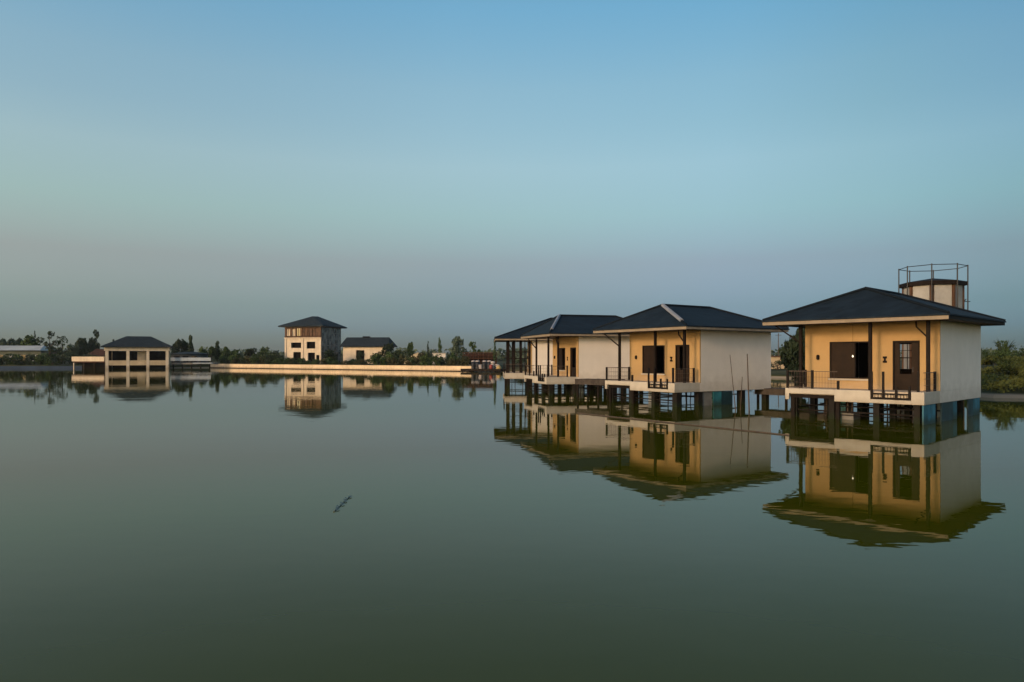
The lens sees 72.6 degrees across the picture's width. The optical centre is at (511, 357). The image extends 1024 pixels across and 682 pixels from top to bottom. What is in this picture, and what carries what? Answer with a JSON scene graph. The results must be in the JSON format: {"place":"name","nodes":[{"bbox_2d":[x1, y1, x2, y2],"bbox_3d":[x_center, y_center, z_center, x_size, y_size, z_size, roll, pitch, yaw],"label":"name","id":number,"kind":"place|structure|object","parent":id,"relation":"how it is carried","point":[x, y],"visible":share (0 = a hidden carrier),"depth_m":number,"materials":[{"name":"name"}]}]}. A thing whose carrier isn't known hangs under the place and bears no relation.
{"place":"outdoors","nodes":[
{"label":"outdoors","id":0,"kind":"place"},
{"bbox_2d":[0,368,1023,681],"bbox_3d":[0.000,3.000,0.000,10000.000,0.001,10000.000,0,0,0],"label":"water","id":1,"kind":"structure","parent":0,"point":[172,524],"depth_m":11.82,"materials":[{"name":"green liquid"}]},
{"bbox_2d":[72,357,111,368],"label":"lake terrace","id":2,"kind":"structure","parent":1,"relation":"on","point":[93,362],"depth_m":185.38,"materials":[{"name":"beige paint"}]},
{"bbox_2d":[100,336,173,368],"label":"lake pavilion","id":3,"kind":"structure","parent":1,"relation":"on","point":[129,352],"depth_m":187.77,"materials":[{"name":"beige paint"}]},
{"bbox_2d":[170,358,217,367],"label":"pale jetty","id":4,"kind":"object","parent":1,"relation":"on","point":[191,359],"visible":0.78,"depth_m":191.58,"materials":[{"name":"grey concrete"}]},
{"bbox_2d":[333,495,351,511],"bbox_3d":[-3.474,2.992,14.325,0.135,0.043,1.550,0,0,-1],"label":"floating twig","id":5,"kind":"object","parent":1,"relation":"on","point":[338,508],"visible":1,"depth_m":14.13,"materials":[{"name":"wood"}]},
{"bbox_2d":[461,369,505,371],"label":"work jetty","id":6,"kind":"object","parent":1,"relation":"on","point":[481,370],"visible":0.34,"depth_m":144.20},
{"bbox_2d":[471,360,474,368],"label":"drum","id":7,"kind":"object","parent":6,"relation":"on","point":[472,364],"visible":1,"depth_m":145.84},
{"bbox_2d":[475,360,479,368],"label":"drum","id":8,"kind":"object","parent":6,"relation":"on","point":[477,363],"visible":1,"depth_m":145.38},
{"bbox_2d":[482,360,486,368],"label":"drum","id":9,"kind":"object","parent":6,"relation":"on","point":[484,364],"visible":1,"depth_m":144.61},
{"bbox_2d":[494,317,594,387],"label":"lake villa","id":10,"kind":"object","parent":1,"relation":"on","point":[513,336],"visible":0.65,"depth_m":69.15,"materials":[{"name":"paint"}]},
{"bbox_2d":[520,314,642,394],"bbox_3d":[6.743,0.291,59.219,10.256,7.817,8.450,0,0,-15],"label":"lake villa","id":11,"kind":"object","parent":1,"relation":"on","point":[581,350],"visible":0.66,"depth_m":56.36,"materials":[{"name":"paint"}]},
{"bbox_2d":[559,348,564,369],"bbox_3d":[4.226,0.135,59.347,0.120,1.870,2.060,0,0,-15],"label":"window frame","id":12,"kind":"structure","parent":11,"relation":"in","point":[560,349],"depth_m":59.35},
{"bbox_2d":[575,378,624,397],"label":"boardwalk","id":13,"kind":"structure","parent":1,"relation":"on","point":[588,382],"depth_m":52.75,"materials":[{"name":"brown wood"}]},
{"bbox_2d":[578,413,789,435],"bbox_3d":[7.072,2.986,32.080,0.066,0.065,12.816,0,0,-34],"label":"floating pole","id":14,"kind":"object","parent":1,"relation":"on","point":[688,424],"visible":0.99,"depth_m":30.73,"materials":[{"name":"brown wood"}]},
{"bbox_2d":[592,303,789,406],"bbox_3d":[11.971,0.332,47.190,9.806,7.737,8.600,0,0,-33],"label":"lake villa","id":15,"kind":"object","parent":1,"relation":"on","point":[676,350],"visible":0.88,"depth_m":44.85,"materials":[{"name":"paint"}]},
{"bbox_2d":[642,345,664,373],"bbox_3d":[9.430,0.135,46.376,0.120,1.870,2.060,0,0,-33],"label":"window frame","id":16,"kind":"structure","parent":15,"relation":"in","point":[648,350],"depth_m":46.78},
{"bbox_2d":[730,357,735,410],"bbox_3d":[12.493,1.926,39.299,0.459,4.154,0.054,0,0,0],"label":"mooring pole","id":17,"kind":"object","parent":1,"relation":"in","point":[733,386],"visible":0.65,"depth_m":39.28,"materials":[{"name":"brown wood"}]},
{"bbox_2d":[747,354,749,410],"bbox_3d":[13.273,1.900,39.122,0.209,4.202,0.086,0,0,19],"label":"mooring pole","id":18,"kind":"object","parent":1,"relation":"in","point":[748,385],"visible":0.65,"depth_m":39.10,"materials":[{"name":"brown wood"}]},
{"bbox_2d":[755,387,825,403],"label":"boardwalk","id":19,"kind":"structure","parent":1,"relation":"on","point":[772,391],"depth_m":45.94,"materials":[{"name":"brown wood"}]},
{"bbox_2d":[761,287,1005,424],"bbox_3d":[19.481,0.332,36.495,9.806,7.737,8.600,0,0,-43],"label":"lake villa","id":20,"kind":"object","parent":1,"relation":"on","point":[854,339],"visible":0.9,"depth_m":34.07,"materials":[{"name":"paint"}]},
{"bbox_2d":[830,341,867,378],"bbox_3d":[17.118,0.135,35.255,0.120,1.870,2.060,0,0,-43],"label":"window frame","id":21,"kind":"structure","parent":20,"relation":"in","point":[842,361],"depth_m":35.51,"materials":[{"name":"wood"}]},
{"bbox_2d":[0,361,1023,397],"bbox_3d":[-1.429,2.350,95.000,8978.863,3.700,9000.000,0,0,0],"label":"ground","id":22,"kind":"structure","parent":0,"point":[986,393],"depth_m":104.15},
{"bbox_2d":[0,338,6,345],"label":"tree","id":23,"kind":"object","parent":22,"relation":"on","point":[3,342],"visible":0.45,"depth_m":261.31,"materials":[{"name":"green plant"}]},
{"bbox_2d":[1,353,23,364],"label":"shrub","id":24,"kind":"object","parent":22,"relation":"on","point":[11,356],"visible":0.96,"depth_m":193.39,"materials":[{"name":"green plant"}]},
{"bbox_2d":[6,337,22,345],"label":"tree","id":25,"kind":"object","parent":22,"relation":"on","point":[11,342],"visible":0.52,"depth_m":257.08,"materials":[{"name":"green plant"}]},
{"bbox_2d":[14,355,30,364],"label":"shrub","id":26,"kind":"object","parent":22,"relation":"on","point":[22,361],"visible":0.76,"depth_m":195.27,"materials":[{"name":"green plant"}]},
{"bbox_2d":[0,346,56,362],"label":"shed","id":27,"kind":"structure","parent":22,"relation":"on","point":[23,351],"depth_m":217.72,"materials":[{"name":"grey metal"}]},
{"bbox_2d":[20,335,41,345],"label":"tree","id":28,"kind":"object","parent":22,"relation":"on","point":[29,341],"visible":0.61,"depth_m":234.34,"materials":[{"name":"green plant"}]},
{"bbox_2d":[25,353,44,364],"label":"shrub","id":29,"kind":"object","parent":22,"relation":"on","point":[32,356],"visible":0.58,"depth_m":197.02,"materials":[{"name":"green plant"}]},
{"bbox_2d":[25,353,45,364],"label":"shrub","id":30,"kind":"object","parent":22,"relation":"on","point":[39,356],"visible":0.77,"depth_m":195.61,"materials":[{"name":"green plant"}]},
{"bbox_2d":[0,366,81,368],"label":"bank edging","id":31,"kind":"object","parent":22,"relation":"on","point":[20,367],"visible":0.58,"depth_m":188.68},
{"bbox_2d":[35,354,55,364],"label":"shrub","id":32,"kind":"object","parent":22,"relation":"on","point":[51,355],"visible":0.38,"depth_m":197.13,"materials":[{"name":"green plant"}]},
{"bbox_2d":[35,331,62,360],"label":"tree","id":33,"kind":"object","parent":22,"relation":"on","point":[51,348],"visible":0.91,"depth_m":198.85,"materials":[{"name":"green plant"}]},
{"bbox_2d":[42,357,62,364],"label":"shrub","id":34,"kind":"object","parent":22,"relation":"on","point":[49,362],"visible":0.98,"depth_m":194.49,"materials":[{"name":"green plant"}]},
{"bbox_2d":[51,355,72,364],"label":"shrub","id":35,"kind":"object","parent":22,"relation":"on","point":[59,358],"visible":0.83,"depth_m":196.65,"materials":[{"name":"green plant"}]},
{"bbox_2d":[56,336,73,355],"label":"tree","id":36,"kind":"object","parent":22,"relation":"on","point":[61,343],"visible":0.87,"depth_m":201.18,"materials":[{"name":"green plant"}]},
{"bbox_2d":[61,352,80,364],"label":"shrub","id":37,"kind":"object","parent":22,"relation":"on","point":[70,356],"visible":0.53,"depth_m":198.69,"materials":[{"name":"green plant"}]},
{"bbox_2d":[66,344,79,355],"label":"tree","id":38,"kind":"object","parent":22,"relation":"on","point":[74,350],"visible":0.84,"depth_m":224.62,"materials":[{"name":"green plant"}]},
{"bbox_2d":[75,337,87,355],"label":"tree","id":39,"kind":"object","parent":22,"relation":"on","point":[81,342],"visible":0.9,"depth_m":227.58,"materials":[{"name":"green plant"}]},
{"bbox_2d":[86,329,99,352],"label":"tree","id":40,"kind":"object","parent":22,"relation":"on","point":[92,345],"visible":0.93,"depth_m":229.93,"materials":[{"name":"green plant"}]},
{"bbox_2d":[87,349,104,356],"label":"brown roofed shelter","id":41,"kind":"object","parent":22,"relation":"on","point":[99,352],"visible":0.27,"depth_m":198.90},
{"bbox_2d":[171,338,185,352],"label":"tree","id":42,"kind":"object","parent":22,"relation":"on","point":[177,346],"visible":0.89,"depth_m":225.27,"materials":[{"name":"green plant"}]},
{"bbox_2d":[181,339,187,351],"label":"tree","id":43,"kind":"object","parent":22,"relation":"on","point":[183,341],"visible":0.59,"depth_m":228.34,"materials":[{"name":"green plant"}]},
{"bbox_2d":[171,352,209,364],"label":"grey house","id":44,"kind":"structure","parent":22,"relation":"on","point":[189,355],"depth_m":203.21,"materials":[{"name":"stone"}]},
{"bbox_2d":[188,335,193,351],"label":"tree","id":45,"kind":"object","parent":22,"relation":"on","point":[190,346],"visible":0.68,"depth_m":223.69,"materials":[{"name":"green plant"}]},
{"bbox_2d":[199,346,210,362],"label":"tree","id":46,"kind":"object","parent":22,"relation":"on","point":[202,350],"visible":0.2,"depth_m":219.86,"materials":[{"name":"green plant"}]},
{"bbox_2d":[208,346,216,362],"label":"tree","id":47,"kind":"object","parent":22,"relation":"on","point":[212,351],"visible":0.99,"depth_m":220.45,"materials":[{"name":"green plant"}]},
{"bbox_2d":[214,340,220,362],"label":"tree","id":48,"kind":"object","parent":22,"relation":"on","point":[217,355],"visible":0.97,"depth_m":222.65,"materials":[{"name":"green plant"}]},
{"bbox_2d":[219,353,227,363],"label":"shrub","id":49,"kind":"object","parent":22,"relation":"on","point":[222,356],"visible":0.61,"depth_m":203.62,"materials":[{"name":"green plant"}]},
{"bbox_2d":[219,346,229,356],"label":"tree","id":50,"kind":"object","parent":22,"relation":"on","point":[226,350],"visible":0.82,"depth_m":221.15,"materials":[{"name":"green plant"}]},
{"bbox_2d":[228,355,239,363],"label":"shrub","id":51,"kind":"object","parent":22,"relation":"on","point":[232,357],"visible":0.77,"depth_m":200.33,"materials":[{"name":"green plant"}]},
{"bbox_2d":[228,349,242,359],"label":"tree","id":52,"kind":"object","parent":22,"relation":"on","point":[235,353],"visible":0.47,"depth_m":220.88,"materials":[{"name":"green plant"}]},
{"bbox_2d":[231,358,240,363],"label":"shrub","id":53,"kind":"object","parent":22,"relation":"on","point":[235,361],"visible":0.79,"depth_m":198.98,"materials":[{"name":"green plant"}]},
{"bbox_2d":[238,357,251,363],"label":"shrub","id":54,"kind":"object","parent":22,"relation":"on","point":[242,361],"visible":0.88,"depth_m":196.23,"materials":[{"name":"green plant"}]},
{"bbox_2d":[244,348,256,357],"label":"tree","id":55,"kind":"object","parent":22,"relation":"on","point":[249,353],"visible":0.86,"depth_m":221.24,"materials":[{"name":"green plant"}]},
{"bbox_2d":[249,354,257,363],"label":"shrub","id":56,"kind":"object","parent":22,"relation":"on","point":[252,359],"visible":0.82,"depth_m":194.82,"materials":[{"name":"green plant"}]},
{"bbox_2d":[258,346,269,356],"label":"tree","id":57,"kind":"object","parent":22,"relation":"on","point":[263,351],"visible":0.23,"depth_m":218.46,"materials":[{"name":"green plant"}]},
{"bbox_2d":[261,353,277,363],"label":"shrub","id":58,"kind":"object","parent":22,"relation":"on","point":[268,358],"visible":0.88,"depth_m":190.63,"materials":[{"name":"green plant"}]},
{"bbox_2d":[270,351,283,362],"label":"tree","id":59,"kind":"object","parent":22,"relation":"on","point":[276,353],"visible":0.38,"depth_m":205.03,"materials":[{"name":"green plant"}]},
{"bbox_2d":[270,357,283,363],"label":"shrub","id":60,"kind":"object","parent":22,"relation":"on","point":[278,360],"visible":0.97,"depth_m":187.91,"materials":[{"name":"green plant"}]},
{"bbox_2d":[280,358,291,363],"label":"shrub","id":61,"kind":"object","parent":22,"relation":"on","point":[285,359],"visible":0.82,"depth_m":187.16,"materials":[{"name":"green plant"}]},
{"bbox_2d":[288,358,300,364],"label":"shrub","id":62,"kind":"object","parent":22,"relation":"on","point":[292,359],"visible":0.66,"depth_m":186.62,"materials":[{"name":"green plant"}]},
{"bbox_2d":[297,357,309,364],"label":"shrub","id":63,"kind":"object","parent":22,"relation":"on","point":[301,360],"visible":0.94,"depth_m":182.29,"materials":[{"name":"green plant"}]},
{"bbox_2d":[278,316,346,363],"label":"three storey building","id":64,"kind":"structure","parent":22,"relation":"on","point":[311,338],"depth_m":205.95,"materials":[{"name":"beige paint"}]},
{"bbox_2d":[313,328,316,335],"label":"window","id":65,"kind":"structure","parent":64,"relation":"in","point":[314,329],"depth_m":204.51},
{"bbox_2d":[311,360,320,364],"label":"shrub","id":66,"kind":"object","parent":22,"relation":"on","point":[315,362],"visible":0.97,"depth_m":179.60,"materials":[{"name":"green plant"}]},
{"bbox_2d":[323,349,337,359],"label":"bush","id":67,"kind":"object","parent":22,"relation":"on","point":[331,353],"visible":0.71,"depth_m":196.62,"materials":[{"name":"green plant"}]},
{"bbox_2d":[325,357,338,364],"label":"shrub","id":68,"kind":"object","parent":22,"relation":"on","point":[329,358],"visible":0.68,"depth_m":177.84,"materials":[{"name":"green plant"}]},
{"bbox_2d":[326,360,341,364],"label":"shrub","id":69,"kind":"object","parent":22,"relation":"on","point":[334,362],"visible":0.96,"depth_m":175.91,"materials":[{"name":"green plant"}]},
{"bbox_2d":[210,364,474,371],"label":"lake wall","id":70,"kind":"structure","parent":22,"relation":"on","point":[371,367],"depth_m":169.21,"materials":[{"name":"concrete"}]},
{"bbox_2d":[356,350,363,359],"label":"tree","id":71,"kind":"object","parent":22,"relation":"on","point":[360,354],"visible":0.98,"depth_m":202.41,"materials":[{"name":"green plant"}]},
{"bbox_2d":[352,359,369,364],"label":"shrub","id":72,"kind":"object","parent":22,"relation":"on","point":[357,361],"visible":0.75,"depth_m":170.96,"materials":[{"name":"green plant"}]},
{"bbox_2d":[340,336,397,363],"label":"house","id":73,"kind":"structure","parent":22,"relation":"on","point":[367,346],"depth_m":203.31,"materials":[{"name":"beige paint"}]},
{"bbox_2d":[366,353,380,364],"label":"shrub","id":74,"kind":"object","parent":22,"relation":"on","point":[373,359],"visible":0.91,"depth_m":169.83,"materials":[{"name":"green plant"}]},
{"bbox_2d":[371,353,382,364],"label":"shrub","id":75,"kind":"object","parent":22,"relation":"on","point":[376,358],"visible":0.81,"depth_m":170.10,"materials":[{"name":"green plant"}]},
{"bbox_2d":[380,342,393,359],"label":"tree","id":76,"kind":"object","parent":22,"relation":"on","point":[389,348],"visible":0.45,"depth_m":194.83,"materials":[{"name":"green plant"}]},
{"bbox_2d":[380,358,396,364],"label":"shrub","id":77,"kind":"object","parent":22,"relation":"on","point":[384,361],"visible":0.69,"depth_m":165.68,"materials":[{"name":"green plant"}]},
{"bbox_2d":[385,351,398,361],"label":"shrub","id":78,"kind":"object","parent":22,"relation":"on","point":[388,354],"visible":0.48,"depth_m":167.57,"materials":[{"name":"green plant"}]},
{"bbox_2d":[386,357,399,364],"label":"shrub","id":79,"kind":"object","parent":22,"relation":"on","point":[392,361],"visible":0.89,"depth_m":164.98,"materials":[{"name":"green plant"}]},
{"bbox_2d":[393,349,406,362],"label":"bush","id":80,"kind":"object","parent":22,"relation":"on","point":[398,353],"visible":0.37,"depth_m":190.60,"materials":[{"name":"green plant"}]},
{"bbox_2d":[394,355,407,364],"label":"shrub","id":81,"kind":"object","parent":22,"relation":"on","point":[401,357],"visible":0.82,"depth_m":164.02,"materials":[{"name":"green plant"}]},
{"bbox_2d":[404,354,415,365],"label":"shrub","id":82,"kind":"object","parent":22,"relation":"on","point":[409,363],"visible":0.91,"depth_m":162.78,"materials":[{"name":"green plant"}]},
{"bbox_2d":[407,342,413,355],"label":"tree","id":83,"kind":"object","parent":22,"relation":"on","point":[410,346],"visible":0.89,"depth_m":198.78,"materials":[{"name":"green plant"}]},
{"bbox_2d":[407,356,416,365],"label":"shrub","id":84,"kind":"object","parent":22,"relation":"on","point":[412,361],"visible":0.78,"depth_m":162.83,"materials":[{"name":"green plant"}]},
{"bbox_2d":[414,353,426,365],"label":"shrub","id":85,"kind":"object","parent":22,"relation":"on","point":[418,361],"visible":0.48,"depth_m":161.51,"materials":[{"name":"green plant"}]},
{"bbox_2d":[420,354,432,365],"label":"shrub","id":86,"kind":"object","parent":22,"relation":"on","point":[424,362],"visible":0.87,"depth_m":159.30,"materials":[{"name":"green plant"}]},
{"bbox_2d":[428,354,442,365],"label":"shrub","id":87,"kind":"object","parent":22,"relation":"on","point":[436,361],"visible":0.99,"depth_m":157.52,"materials":[{"name":"green plant"}]},
{"bbox_2d":[432,353,446,363],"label":"hut","id":88,"kind":"object","parent":22,"relation":"on","point":[443,355],"visible":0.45,"depth_m":187.00,"materials":[{"name":"white paint"}]},
{"bbox_2d":[438,337,441,352],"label":"tree","id":89,"kind":"object","parent":22,"relation":"on","point":[439,347],"visible":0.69,"depth_m":203.91,"materials":[{"name":"green plant"}]},
{"bbox_2d":[443,353,454,364],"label":"shrub","id":90,"kind":"object","parent":22,"relation":"on","point":[446,358],"visible":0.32,"depth_m":157.11,"materials":[{"name":"green plant"}]},
{"bbox_2d":[445,358,456,365],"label":"shrub","id":91,"kind":"object","parent":22,"relation":"on","point":[450,361],"visible":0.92,"depth_m":154.66,"materials":[{"name":"green plant"}]},
{"bbox_2d":[449,352,460,365],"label":"shrub","id":92,"kind":"object","parent":22,"relation":"on","point":[453,356],"visible":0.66,"depth_m":156.31,"materials":[{"name":"green plant"}]},
{"bbox_2d":[450,336,464,355],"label":"tree","id":93,"kind":"object","parent":22,"relation":"on","point":[457,342],"visible":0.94,"depth_m":189.37,"materials":[{"name":"green plant"}]},
{"bbox_2d":[454,356,470,365],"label":"shrub","id":94,"kind":"object","parent":22,"relation":"on","point":[465,360],"visible":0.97,"depth_m":152.92,"materials":[{"name":"green plant"}]},
{"bbox_2d":[459,348,467,362],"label":"bush","id":95,"kind":"object","parent":22,"relation":"on","point":[463,353],"visible":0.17,"depth_m":183.25,"materials":[{"name":"green plant"}]},
{"bbox_2d":[469,341,480,351],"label":"tree","id":96,"kind":"object","parent":22,"relation":"on","point":[473,347],"visible":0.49,"depth_m":179.72,"materials":[{"name":"green plant"}]},
{"bbox_2d":[462,352,496,365],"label":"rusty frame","id":97,"kind":"object","parent":22,"relation":"on","point":[481,356],"visible":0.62,"depth_m":157.34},
{"bbox_2d":[493,342,495,360],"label":"tree","id":98,"kind":"object","parent":22,"relation":"on","point":[494,356],"visible":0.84,"depth_m":149.90,"materials":[{"name":"green plant"}]},
{"bbox_2d":[515,359,527,364],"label":"shrub","id":99,"kind":"object","parent":22,"relation":"on","point":[523,361],"visible":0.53,"depth_m":147.81,"materials":[{"name":"green plant"}]},
{"bbox_2d":[57,346,1023,361],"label":"woods","id":100,"kind":"object","parent":22,"relation":"on","point":[501,356],"visible":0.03,"depth_m":317.86,"materials":[{"name":"green plant"}]},
{"bbox_2d":[771,360,783,369],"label":"shrub","id":101,"kind":"object","parent":22,"relation":"on","point":[779,362],"visible":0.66,"depth_m":112.53,"materials":[{"name":"green plant"}]},
{"bbox_2d":[771,356,784,368],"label":"tan hut","id":102,"kind":"object","parent":22,"relation":"on","point":[774,358],"visible":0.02,"depth_m":118.09,"materials":[{"name":"paint"}]},
{"bbox_2d":[898,263,969,368],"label":"unfinished tower","id":103,"kind":"structure","parent":22,"relation":"on","point":[950,292],"depth_m":50.67,"materials":[{"name":"concrete"}]},
{"bbox_2d":[982,349,990,358],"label":"shrub","id":104,"kind":"object","parent":22,"relation":"on","point":[986,353],"visible":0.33,"depth_m":81.80,"materials":[{"name":"green plant"}]},
{"bbox_2d":[993,339,1018,358],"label":"tree","id":105,"kind":"object","parent":22,"relation":"on","point":[1002,351],"visible":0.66,"depth_m":75.70,"materials":[{"name":"green plant"}]},
{"bbox_2d":[1013,346,1023,358],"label":"shrub","id":106,"kind":"object","parent":22,"relation":"on","point":[1020,354],"visible":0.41,"depth_m":79.87,"materials":[{"name":"green plant"}]},
{"bbox_2d":[0,0,1023,356],"label":"sky","id":107,"kind":"structure","parent":0,"point":[229,172],"materials":[{"name":"blue"}]},
{"bbox_2d":[778,327,804,386],"bbox_3d":[25.051,0.000,60.799,3.655,6.407,3.334,0,0,-21],"label":"tree","id":108,"kind":"object","parent":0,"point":[789,355],"visible":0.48,"depth_m":60.40,"materials":[{"name":"green plant"}]},
{"bbox_2d":[981,355,1023,392],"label":"bushes","id":109,"kind":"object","parent":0,"point":[1009,363],"depth_m":62.88,"materials":[{"name":"plant"}]}
]}

